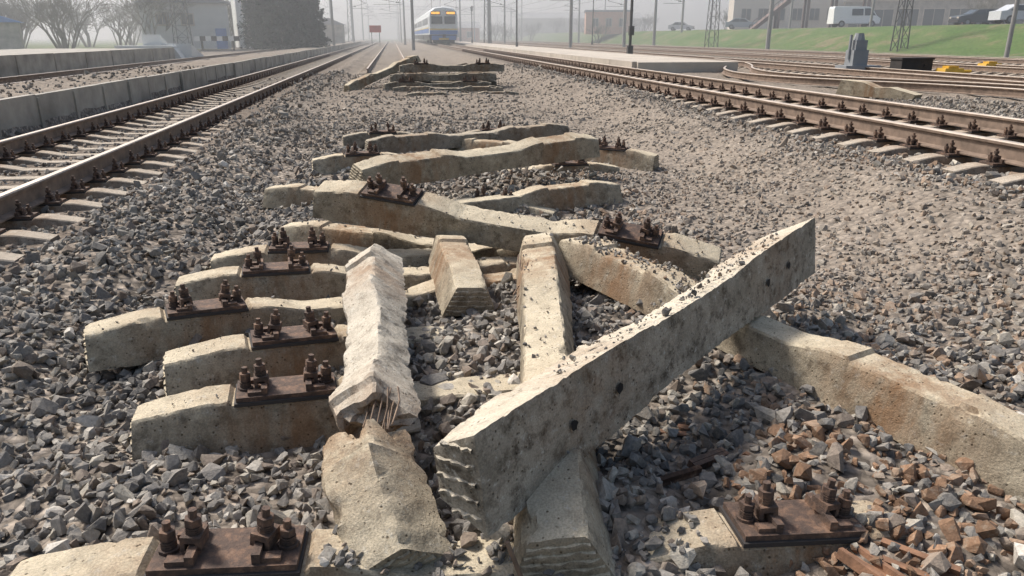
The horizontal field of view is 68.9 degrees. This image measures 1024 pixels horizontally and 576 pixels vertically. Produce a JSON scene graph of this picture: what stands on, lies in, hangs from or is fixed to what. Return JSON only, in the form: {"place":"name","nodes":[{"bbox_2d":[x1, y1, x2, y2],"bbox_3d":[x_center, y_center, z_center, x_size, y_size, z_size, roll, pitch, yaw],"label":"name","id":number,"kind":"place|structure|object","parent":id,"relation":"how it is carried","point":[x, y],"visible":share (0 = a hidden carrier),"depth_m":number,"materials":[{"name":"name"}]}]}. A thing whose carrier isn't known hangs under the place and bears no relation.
{"place":"outdoors","nodes":[
{"label":"outdoors","id":0,"kind":"place"},
{"bbox_2d":[0,0,728,36],"label":"sky","id":1,"kind":"structure","parent":0,"point":[695,11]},
{"bbox_2d":[0,24,1023,575],"bbox_3d":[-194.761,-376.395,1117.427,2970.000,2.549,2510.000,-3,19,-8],"label":"ground","id":2,"kind":"structure","parent":0,"point":[980,40],"depth_m":6.43,"materials":[{"name":"gravel"}]},
{"bbox_2d":[0,16,24,49],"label":"kiosk","id":3,"kind":"object","parent":2,"relation":"on","point":[11,36],"visible":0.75,"depth_m":68.56,"materials":[{"name":"concrete"}]},
{"bbox_2d":[0,0,31,29],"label":"bare tree","id":4,"kind":"object","parent":2,"relation":"on","point":[10,14],"visible":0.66,"depth_m":71.55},
{"bbox_2d":[1,0,49,48],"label":"bare tree","id":5,"kind":"object","parent":2,"relation":"on","point":[31,29],"visible":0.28,"depth_m":82.66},
{"bbox_2d":[5,0,58,44],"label":"bare tree","id":6,"kind":"object","parent":2,"relation":"on","point":[26,34],"visible":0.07,"depth_m":95.26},
{"bbox_2d":[15,0,102,48],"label":"bare tree","id":7,"kind":"object","parent":2,"relation":"on","point":[69,31],"visible":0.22,"depth_m":77.68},
{"bbox_2d":[3,0,116,48],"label":"bare tree","id":8,"kind":"object","parent":2,"relation":"on","point":[54,13],"visible":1,"depth_m":70.55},
{"bbox_2d":[34,13,96,46],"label":"bare tree","id":9,"kind":"object","parent":2,"relation":"on","point":[68,28],"visible":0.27,"depth_m":107.01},
{"bbox_2d":[47,0,116,46],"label":"bare tree","id":10,"kind":"object","parent":2,"relation":"on","point":[84,28],"visible":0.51,"depth_m":105.74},
{"bbox_2d":[0,47,175,77],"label":"old platform","id":11,"kind":"structure","parent":2,"relation":"on","point":[16,62],"depth_m":30.27,"materials":[{"name":"concrete"}]},
{"bbox_2d":[114,34,203,58],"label":"concrete ramp","id":12,"kind":"structure","parent":11,"relation":"on","point":[180,50],"depth_m":43.02,"materials":[{"name":"grey paint"}]},
{"bbox_2d":[90,0,141,44],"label":"bare tree","id":13,"kind":"object","parent":2,"relation":"on","point":[130,42],"visible":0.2,"depth_m":111.04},
{"bbox_2d":[95,3,139,45],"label":"bare tree","id":14,"kind":"object","parent":2,"relation":"on","point":[110,21],"visible":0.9,"depth_m":88.67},
{"bbox_2d":[97,0,198,33],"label":"bare tree","id":15,"kind":"object","parent":2,"relation":"on","point":[145,4],"visible":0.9,"depth_m":76.70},
{"bbox_2d":[0,40,358,84],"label":"railway track","id":16,"kind":"structure","parent":2,"relation":"on","point":[30,77],"depth_m":30.18,"materials":[{"name":"metal"}]},
{"bbox_2d":[0,41,360,137],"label":"platform retaining wall","id":17,"kind":"structure","parent":2,"relation":"on","point":[29,110],"depth_m":15.80,"materials":[{"name":"concrete"}]},
{"bbox_2d":[169,0,192,44],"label":"lattice mast","id":18,"kind":"object","parent":2,"relation":"on","point":[175,25],"visible":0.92,"depth_m":76.84,"materials":[{"name":"metal"}]},
{"bbox_2d":[138,2,231,48],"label":"walls","id":19,"kind":"structure","parent":2,"relation":"on","point":[209,18],"depth_m":79.35,"materials":[{"name":"grey paint"}]},
{"bbox_2d":[155,13,194,25],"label":"window frames","id":20,"kind":"structure","parent":19,"relation":"attached to","point":[193,24],"depth_m":78.52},
{"bbox_2d":[156,14,192,23],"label":"window panes","id":21,"kind":"object","parent":20,"relation":"in","point":[182,18],"visible":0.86,"depth_m":78.59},
{"bbox_2d":[135,0,230,5],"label":"roof","id":22,"kind":"structure","parent":19,"relation":"on","point":[210,1],"depth_m":78.54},
{"bbox_2d":[215,28,227,48],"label":"door","id":23,"kind":"structure","parent":19,"relation":"attached to","point":[221,44],"depth_m":80.61,"materials":[{"name":"blue paint"}]},
{"bbox_2d":[0,39,384,264],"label":"railway track","id":24,"kind":"structure","parent":2,"relation":"on","point":[22,205],"depth_m":9.54,"materials":[{"name":"metal"}]},
{"bbox_2d":[194,36,239,50],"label":"beam","id":25,"kind":"structure","parent":2,"relation":"on","point":[217,38],"depth_m":68.95,"materials":[{"name":"metal"}]},
{"bbox_2d":[231,0,253,47],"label":"walls","id":26,"kind":"structure","parent":2,"relation":"on","point":[236,8],"depth_m":87.17,"materials":[{"name":"grey paint"}]},
{"bbox_2d":[237,0,276,49],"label":"spruce tree","id":27,"kind":"object","parent":2,"relation":"on","point":[248,12],"visible":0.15,"depth_m":75.36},
{"bbox_2d":[249,0,315,49],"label":"spruce tree","id":28,"kind":"object","parent":2,"relation":"on","point":[279,20],"visible":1,"depth_m":71.82,"materials":[{"name":"plant"}]},
{"bbox_2d":[284,0,332,48],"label":"spruce tree","id":29,"kind":"object","parent":2,"relation":"on","point":[314,25],"visible":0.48,"depth_m":74.43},
{"bbox_2d":[162,306,457,396],"bbox_3d":[-0.276,0.188,3.778,2.726,0.345,0.301,-5,19,-22],"label":"concrete sleeper","id":30,"kind":"object","parent":2,"relation":"on","point":[276,347],"visible":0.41,"depth_m":3.37,"materials":[{"name":"concrete"}]},
{"bbox_2d":[128,353,519,461],"bbox_3d":[-0.118,0.389,3.165,2.726,0.344,0.302,-3,19,-15],"label":"concrete sleeper","id":31,"kind":"object","parent":2,"relation":"on","point":[260,411],"visible":0.41,"depth_m":2.85,"materials":[{"name":"concrete"}]},
{"bbox_2d":[83,268,570,371],"bbox_3d":[-0.861,0.045,4.202,2.726,0.345,0.301,-7,20,-27],"label":"concrete sleeper","id":32,"kind":"object","parent":2,"relation":"on","point":[139,337],"visible":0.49,"depth_m":3.73,"materials":[{"name":"concrete"}]},
{"bbox_2d":[330,0,334,45],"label":"catenary pole","id":33,"kind":"object","parent":2,"relation":"on","point":[332,25],"visible":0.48,"depth_m":88.41,"materials":[{"name":"metal"}]},
{"bbox_2d":[321,18,344,43],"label":"shed","id":34,"kind":"structure","parent":2,"relation":"on","point":[339,32],"depth_m":115.65,"materials":[{"name":"concrete"}]},
{"bbox_2d":[174,245,517,300],"bbox_3d":[-0.633,-0.125,4.660,2.726,0.344,0.302,-3,19,-14],"label":"concrete sleeper","id":35,"kind":"object","parent":2,"relation":"on","point":[298,279],"visible":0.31,"depth_m":4.40,"materials":[{"name":"concrete"}]},
{"bbox_2d":[209,226,500,268],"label":"concrete sleeper","id":36,"kind":"object","parent":2,"relation":"on","point":[320,251],"visible":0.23,"depth_m":4.92,"materials":[{"name":"concrete"}]},
{"bbox_2d":[356,41,403,74],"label":"railway track","id":37,"kind":"structure","parent":2,"relation":"on","point":[368,67],"depth_m":42.65,"materials":[{"name":"metal"}]},
{"bbox_2d":[344,55,420,91],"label":"concrete sleeper","id":38,"kind":"object","parent":2,"relation":"on","point":[364,80],"visible":0.89,"depth_m":18.94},
{"bbox_2d":[373,0,405,44],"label":"catenary pole","id":39,"kind":"object","parent":2,"relation":"on","point":[403,17],"visible":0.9,"depth_m":119.08,"materials":[{"name":"metal"}]},
{"bbox_2d":[312,141,479,174],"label":"concrete sleeper","id":40,"kind":"object","parent":2,"relation":"on","point":[330,164],"visible":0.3,"depth_m":8.32,"materials":[{"name":"concrete"}]},
{"bbox_2d":[278,220,519,256],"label":"concrete sleeper","id":41,"kind":"object","parent":2,"relation":"on","point":[337,233],"visible":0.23,"depth_m":5.37,"materials":[{"name":"concrete"}]},
{"bbox_2d":[262,183,555,217],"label":"concrete sleeper","id":42,"kind":"object","parent":2,"relation":"on","point":[277,196],"visible":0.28,"depth_m":6.85,"materials":[{"name":"concrete"}]},
{"bbox_2d":[410,0,414,49],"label":"catenary pole","id":43,"kind":"object","parent":2,"relation":"on","point":[412,25],"depth_m":72.93,"materials":[{"name":"metal"}]},
{"bbox_2d":[342,120,504,148],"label":"concrete sleeper","id":44,"kind":"object","parent":2,"relation":"on","point":[359,138],"visible":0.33,"depth_m":10.45,"materials":[{"name":"concrete"}]},
{"bbox_2d":[361,6,511,39],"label":"catenary gantry","id":45,"kind":"object","parent":2,"relation":"on","point":[437,6],"visible":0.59,"depth_m":209.55,"materials":[{"name":"metal"}]},
{"bbox_2d":[323,0,597,27],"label":"overhead wires","id":46,"kind":"object","parent":45,"relation":"attached to","point":[457,14],"visible":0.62,"depth_m":147.38,"materials":[{"name":"metal"}]},
{"bbox_2d":[384,75,491,90],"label":"concrete sleeper","id":47,"kind":"object","parent":2,"relation":"on","point":[412,83],"visible":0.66,"depth_m":18.81,"materials":[{"name":"concrete"}]},
{"bbox_2d":[390,72,496,81],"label":"concrete sleeper","id":48,"kind":"object","parent":47,"relation":"on","point":[482,76],"visible":0.91,"depth_m":18.95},
{"bbox_2d":[393,72,494,74],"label":"concrete sleeper","id":49,"kind":"object","parent":48,"relation":"on","point":[439,73],"visible":0.13,"depth_m":19.61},
{"bbox_2d":[399,58,504,71],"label":"concrete sleeper","id":50,"kind":"object","parent":49,"relation":"on","point":[477,66],"visible":1,"depth_m":19.25,"materials":[{"name":"concrete"}]},
{"bbox_2d":[392,85,502,91],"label":"concrete sleeper","id":51,"kind":"object","parent":2,"relation":"on","point":[490,88],"visible":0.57,"depth_m":18.31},
{"bbox_2d":[10,477,911,575],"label":"concrete sleeper","id":52,"kind":"object","parent":2,"relation":"on","point":[763,532],"visible":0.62,"depth_m":2.04,"materials":[{"name":"concrete"}]},
{"bbox_2d":[405,91,518,96],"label":"concrete sleeper","id":53,"kind":"object","parent":2,"relation":"on","point":[443,93],"visible":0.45,"depth_m":17.65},
{"bbox_2d":[455,28,479,41],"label":"walls","id":54,"kind":"structure","parent":2,"relation":"on","point":[464,34],"depth_m":180.52,"materials":[{"name":"white paint"}]},
{"bbox_2d":[458,22,480,27],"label":"roof","id":55,"kind":"structure","parent":54,"relation":"on","point":[468,25],"depth_m":181.29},
{"bbox_2d":[325,179,622,227],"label":"concrete sleeper","id":56,"kind":"object","parent":2,"relation":"on","point":[579,194],"visible":0.52,"depth_m":6.68,"materials":[{"name":"concrete"}]},
{"bbox_2d":[0,63,1023,575],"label":"gravel ballast","id":57,"kind":"structure","parent":2,"relation":"on","point":[138,485],"depth_m":3.61,"materials":[{"name":"gravel"}]},
{"bbox_2d":[329,244,420,438],"bbox_3d":[-0.639,0.134,3.347,0.306,0.219,2.047,-34,20,1],"label":"concrete sleeper","id":58,"kind":"object","parent":57,"relation":"on","point":[376,357],"visible":0.94,"depth_m":2.90,"materials":[{"name":"concrete"}]},
{"bbox_2d":[321,418,452,569],"bbox_3d":[-0.411,0.614,2.175,0.307,0.215,0.499,-32,45,2],"label":"concrete sleeper","id":59,"kind":"object","parent":57,"relation":"on","point":[376,488],"visible":0.88,"depth_m":2.10,"materials":[{"name":"concrete"}]},
{"bbox_2d":[362,254,527,575],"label":"reinforcing wire","id":60,"kind":"object","parent":57,"relation":"on","point":[513,558],"visible":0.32,"depth_m":2.34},
{"bbox_2d":[429,235,495,315],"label":"concrete sleeper","id":61,"kind":"object","parent":57,"relation":"on","point":[456,274],"visible":0.98,"depth_m":4.10,"materials":[{"name":"concrete"}]},
{"bbox_2d":[364,123,568,152],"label":"concrete sleeper","id":62,"kind":"object","parent":57,"relation":"on","point":[391,143],"visible":0.76,"depth_m":9.48,"materials":[{"name":"concrete"}]},
{"bbox_2d":[349,132,599,184],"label":"concrete sleeper","id":63,"kind":"object","parent":57,"relation":"on","point":[432,165],"visible":0.93,"depth_m":6.78,"materials":[{"name":"concrete"}]},
{"bbox_2d":[513,232,616,575],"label":"concrete sleeper","id":64,"kind":"object","parent":57,"relation":"on","point":[558,525],"visible":0.7,"depth_m":2.15,"materials":[{"name":"concrete"}]},
{"bbox_2d":[433,218,815,536],"bbox_3d":[0.677,0.138,2.987,0.217,0.303,2.729,6,20,39],"label":"concrete sleeper","id":65,"kind":"object","parent":64,"relation":"on","point":[499,457],"visible":0.94,"depth_m":2.36,"materials":[{"name":"concrete"}]},
{"bbox_2d":[558,237,1023,503],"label":"concrete sleeper","id":66,"kind":"object","parent":57,"relation":"on","point":[919,410],"visible":0.82,"depth_m":2.87,"materials":[{"name":"concrete"}]},
{"bbox_2d":[312,173,721,280],"bbox_3d":[-0.034,-0.458,4.814,2.726,0.345,0.303,11,41,13],"label":"concrete sleeper","id":67,"kind":"object","parent":2,"relation":"on","point":[404,207],"visible":0.85,"depth_m":4.85,"materials":[{"name":"concrete"}]},
{"bbox_2d":[523,22,541,40],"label":"bare tree","id":68,"kind":"object","parent":2,"relation":"on","point":[532,30],"visible":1,"depth_m":189.33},
{"bbox_2d":[448,136,659,170],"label":"concrete sleeper","id":69,"kind":"object","parent":2,"relation":"on","point":[619,154],"visible":0.46,"depth_m":8.72,"materials":[{"name":"concrete"}]},
{"bbox_2d":[497,159,619,173],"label":"concrete sleeper","id":70,"kind":"object","parent":2,"relation":"on","point":[573,165],"visible":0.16,"depth_m":8.12,"materials":[{"name":"concrete"}]},
{"bbox_2d":[569,0,571,47],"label":"catenary pole","id":71,"kind":"object","parent":2,"relation":"on","point":[570,30],"depth_m":80.03,"materials":[{"name":"metal"}]},
{"bbox_2d":[517,12,641,37],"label":"warehouse","id":72,"kind":"structure","parent":2,"relation":"on","point":[543,18],"depth_m":242.15,"materials":[{"name":"concrete"}]},
{"bbox_2d":[450,42,737,72],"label":"station platform","id":73,"kind":"structure","parent":2,"relation":"on","point":[667,64],"depth_m":31.38,"materials":[{"name":"concrete"}]},
{"bbox_2d":[581,22,610,43],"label":"bare tree","id":74,"kind":"object","parent":2,"relation":"on","point":[598,28],"visible":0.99,"depth_m":131.30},
{"bbox_2d":[584,12,629,33],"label":"walls","id":75,"kind":"structure","parent":2,"relation":"on","point":[615,28],"depth_m":147.61,"materials":[{"name":"beige paint"}]},
{"bbox_2d":[622,0,626,46],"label":"catenary pole","id":76,"kind":"object","parent":2,"relation":"on","point":[624,26],"depth_m":81.78,"materials":[{"name":"metal"}]},
{"bbox_2d":[626,0,633,53],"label":"signal post","id":77,"kind":"object","parent":2,"relation":"on","point":[629,49],"visible":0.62,"depth_m":42.12,"materials":[{"name":"metal"}]},
{"bbox_2d":[639,12,659,30],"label":"bare tree","id":78,"kind":"object","parent":2,"relation":"on","point":[650,21],"visible":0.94,"depth_m":178.96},
{"bbox_2d":[652,0,657,44],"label":"catenary pole","id":79,"kind":"object","parent":2,"relation":"on","point":[654,26],"depth_m":93.07,"materials":[{"name":"metal"}]},
{"bbox_2d":[659,465,701,485],"bbox_3d":[0.537,0.620,2.450,0.200,0.030,0.020,-9,32,-24],"label":"rusty steel scrap","id":80,"kind":"object","parent":2,"relation":"on","point":[684,474],"visible":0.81,"depth_m":2.45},
{"bbox_2d":[687,447,729,468],"bbox_3d":[0.686,0.599,2.605,0.160,0.030,0.040,-11,33,-30],"label":"rusty steel scrap","id":81,"kind":"object","parent":2,"relation":"on","point":[705,460],"visible":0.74,"depth_m":2.59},
{"bbox_2d":[704,0,719,46],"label":"lattice mast","id":82,"kind":"object","parent":2,"relation":"on","point":[708,16],"visible":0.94,"depth_m":89.19,"materials":[{"name":"metal"}]},
{"bbox_2d":[403,38,1023,186],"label":"railway track","id":83,"kind":"structure","parent":2,"relation":"on","point":[976,143],"depth_m":9.76,"materials":[{"name":"metal"}]},
{"bbox_2d":[414,0,457,43],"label":"electric train","id":84,"kind":"object","parent":83,"relation":"on","point":[436,25],"visible":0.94,"depth_m":89.45,"materials":[{"name":"white paint"}]},
{"bbox_2d":[455,41,1023,84],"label":"railway track","id":85,"kind":"structure","parent":2,"relation":"on","point":[809,68],"depth_m":24.66,"materials":[{"name":"metal"}]},
{"bbox_2d":[835,33,880,69],"bbox_3d":[12.053,-8.168,25.870,1.300,1.250,0.700,-3,19,-8],"label":"switch machine","id":86,"kind":"object","parent":85,"relation":"on","point":[856,54],"visible":0.89,"depth_m":25.68,"materials":[{"name":"grey paint"}]},
{"bbox_2d":[480,40,1023,76],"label":"railway track","id":87,"kind":"structure","parent":2,"relation":"on","point":[1008,70],"depth_m":39.64,"materials":[{"name":"metal"}]},
{"bbox_2d":[480,39,1023,65],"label":"railway track","id":88,"kind":"structure","parent":2,"relation":"on","point":[970,59],"depth_m":50.58,"materials":[{"name":"metal"}]},
{"bbox_2d":[765,0,773,48],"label":"catenary pole","id":89,"kind":"object","parent":2,"relation":"on","point":[769,29],"depth_m":66.94,"materials":[{"name":"metal"}]},
{"bbox_2d":[727,0,844,28],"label":"walls","id":90,"kind":"structure","parent":2,"relation":"on","point":[734,9],"depth_m":119.13,"materials":[{"name":"beige paint"}]},
{"bbox_2d":[741,8,827,20],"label":"window frames","id":91,"kind":"structure","parent":90,"relation":"attached to","point":[785,13],"depth_m":118.78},
{"bbox_2d":[741,8,828,19],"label":"window panes","id":92,"kind":"object","parent":91,"relation":"in","point":[795,15],"visible":0.6,"depth_m":118.80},
{"bbox_2d":[749,0,870,28],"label":"footbridge","id":93,"kind":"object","parent":2,"relation":"on","point":[776,10],"visible":0.65,"depth_m":96.70,"materials":[{"name":"grey metal"}]},
{"bbox_2d":[660,422,1013,554],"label":"rusty bolts and washers","id":94,"kind":"object","parent":2,"relation":"on","point":[683,426],"visible":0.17,"depth_m":2.78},
{"bbox_2d":[714,58,1023,98],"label":"curved rail","id":95,"kind":"object","parent":2,"relation":"on","point":[981,88],"visible":0.85,"depth_m":18.19,"materials":[{"name":"metal"}]},
{"bbox_2d":[836,544,904,575],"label":"rusty steel scrap","id":96,"kind":"object","parent":2,"relation":"on","point":[854,562],"visible":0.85,"depth_m":2.06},
{"bbox_2d":[835,79,922,99],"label":"broken concrete beam","id":97,"kind":"structure","parent":2,"relation":"on","point":[850,87],"depth_m":15.87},
{"bbox_2d":[889,0,913,51],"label":"lattice mast","id":98,"kind":"object","parent":2,"relation":"on","point":[905,17],"visible":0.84,"depth_m":59.77,"materials":[{"name":"metal"}]},
{"bbox_2d":[890,57,934,70],"bbox_3d":[13.100,-7.314,24.512,1.160,0.480,0.660,-3,19,-8],"label":"battery box","id":99,"kind":"object","parent":2,"relation":"on","point":[918,63],"visible":0.88,"depth_m":24.24,"materials":[{"name":"metal"}]},
{"bbox_2d":[881,537,961,575],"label":"rusty steel scrap","id":100,"kind":"object","parent":2,"relation":"on","point":[953,570],"visible":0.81,"depth_m":2.08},
{"bbox_2d":[843,0,1023,26],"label":"market hall","id":101,"kind":"structure","parent":2,"relation":"on","point":[932,12],"depth_m":104.79,"materials":[{"name":"concrete"}]},
{"bbox_2d":[847,7,1023,26],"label":"window frames","id":102,"kind":"structure","parent":101,"relation":"in","point":[985,7],"depth_m":104.85,"materials":[{"name":"metal"}]},
{"bbox_2d":[848,8,1023,26],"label":"window panes","id":103,"kind":"structure","parent":101,"relation":"in","point":[938,14],"depth_m":105.06,"materials":[{"name":"grey glass"}]},
{"bbox_2d":[935,66,971,72],"bbox_3d":[14.281,-7.018,24.054,1.125,0.270,0.500,-3,19,-8],"label":"yellow track equipment","id":104,"kind":"object","parent":2,"relation":"on","point":[955,69],"visible":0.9,"depth_m":23.85,"materials":[{"name":"paint"}]},
{"bbox_2d":[964,0,1021,23],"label":"bare tree","id":105,"kind":"object","parent":2,"relation":"on","point":[982,6],"visible":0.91,"depth_m":88.35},
{"bbox_2d":[1003,0,1019,57],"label":"slender pole","id":106,"kind":"object","parent":2,"relation":"on","point":[1011,31],"depth_m":40.13,"materials":[{"name":"metal"}]},
{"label":"road","id":107,"kind":"structure","parent":0,"visible":0},
{"bbox_2d":[668,22,694,30],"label":"parked car","id":108,"kind":"object","parent":107,"relation":"on","point":[674,26],"visible":0.94,"depth_m":129.63,"materials":[{"name":"paint"}]},
{"bbox_2d":[725,18,755,28],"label":"parked car","id":109,"kind":"object","parent":107,"relation":"on","point":[737,22],"visible":0.67,"depth_m":103.14,"materials":[{"name":"paint"}]},
{"bbox_2d":[827,6,880,26],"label":"parked van","id":110,"kind":"object","parent":107,"relation":"on","point":[840,16],"visible":0.87,"depth_m":79.81,"materials":[{"name":"paint"}]},
{"bbox_2d":[948,9,1004,24],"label":"parked car","id":111,"kind":"object","parent":107,"relation":"on","point":[975,16],"visible":0.69,"depth_m":68.63,"materials":[{"name":"paint"}]},
{"bbox_2d":[988,4,1023,23],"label":"parked car","id":112,"kind":"object","parent":107,"relation":"on","point":[1000,15],"visible":0.76,"depth_m":58.33,"materials":[{"name":"paint"}]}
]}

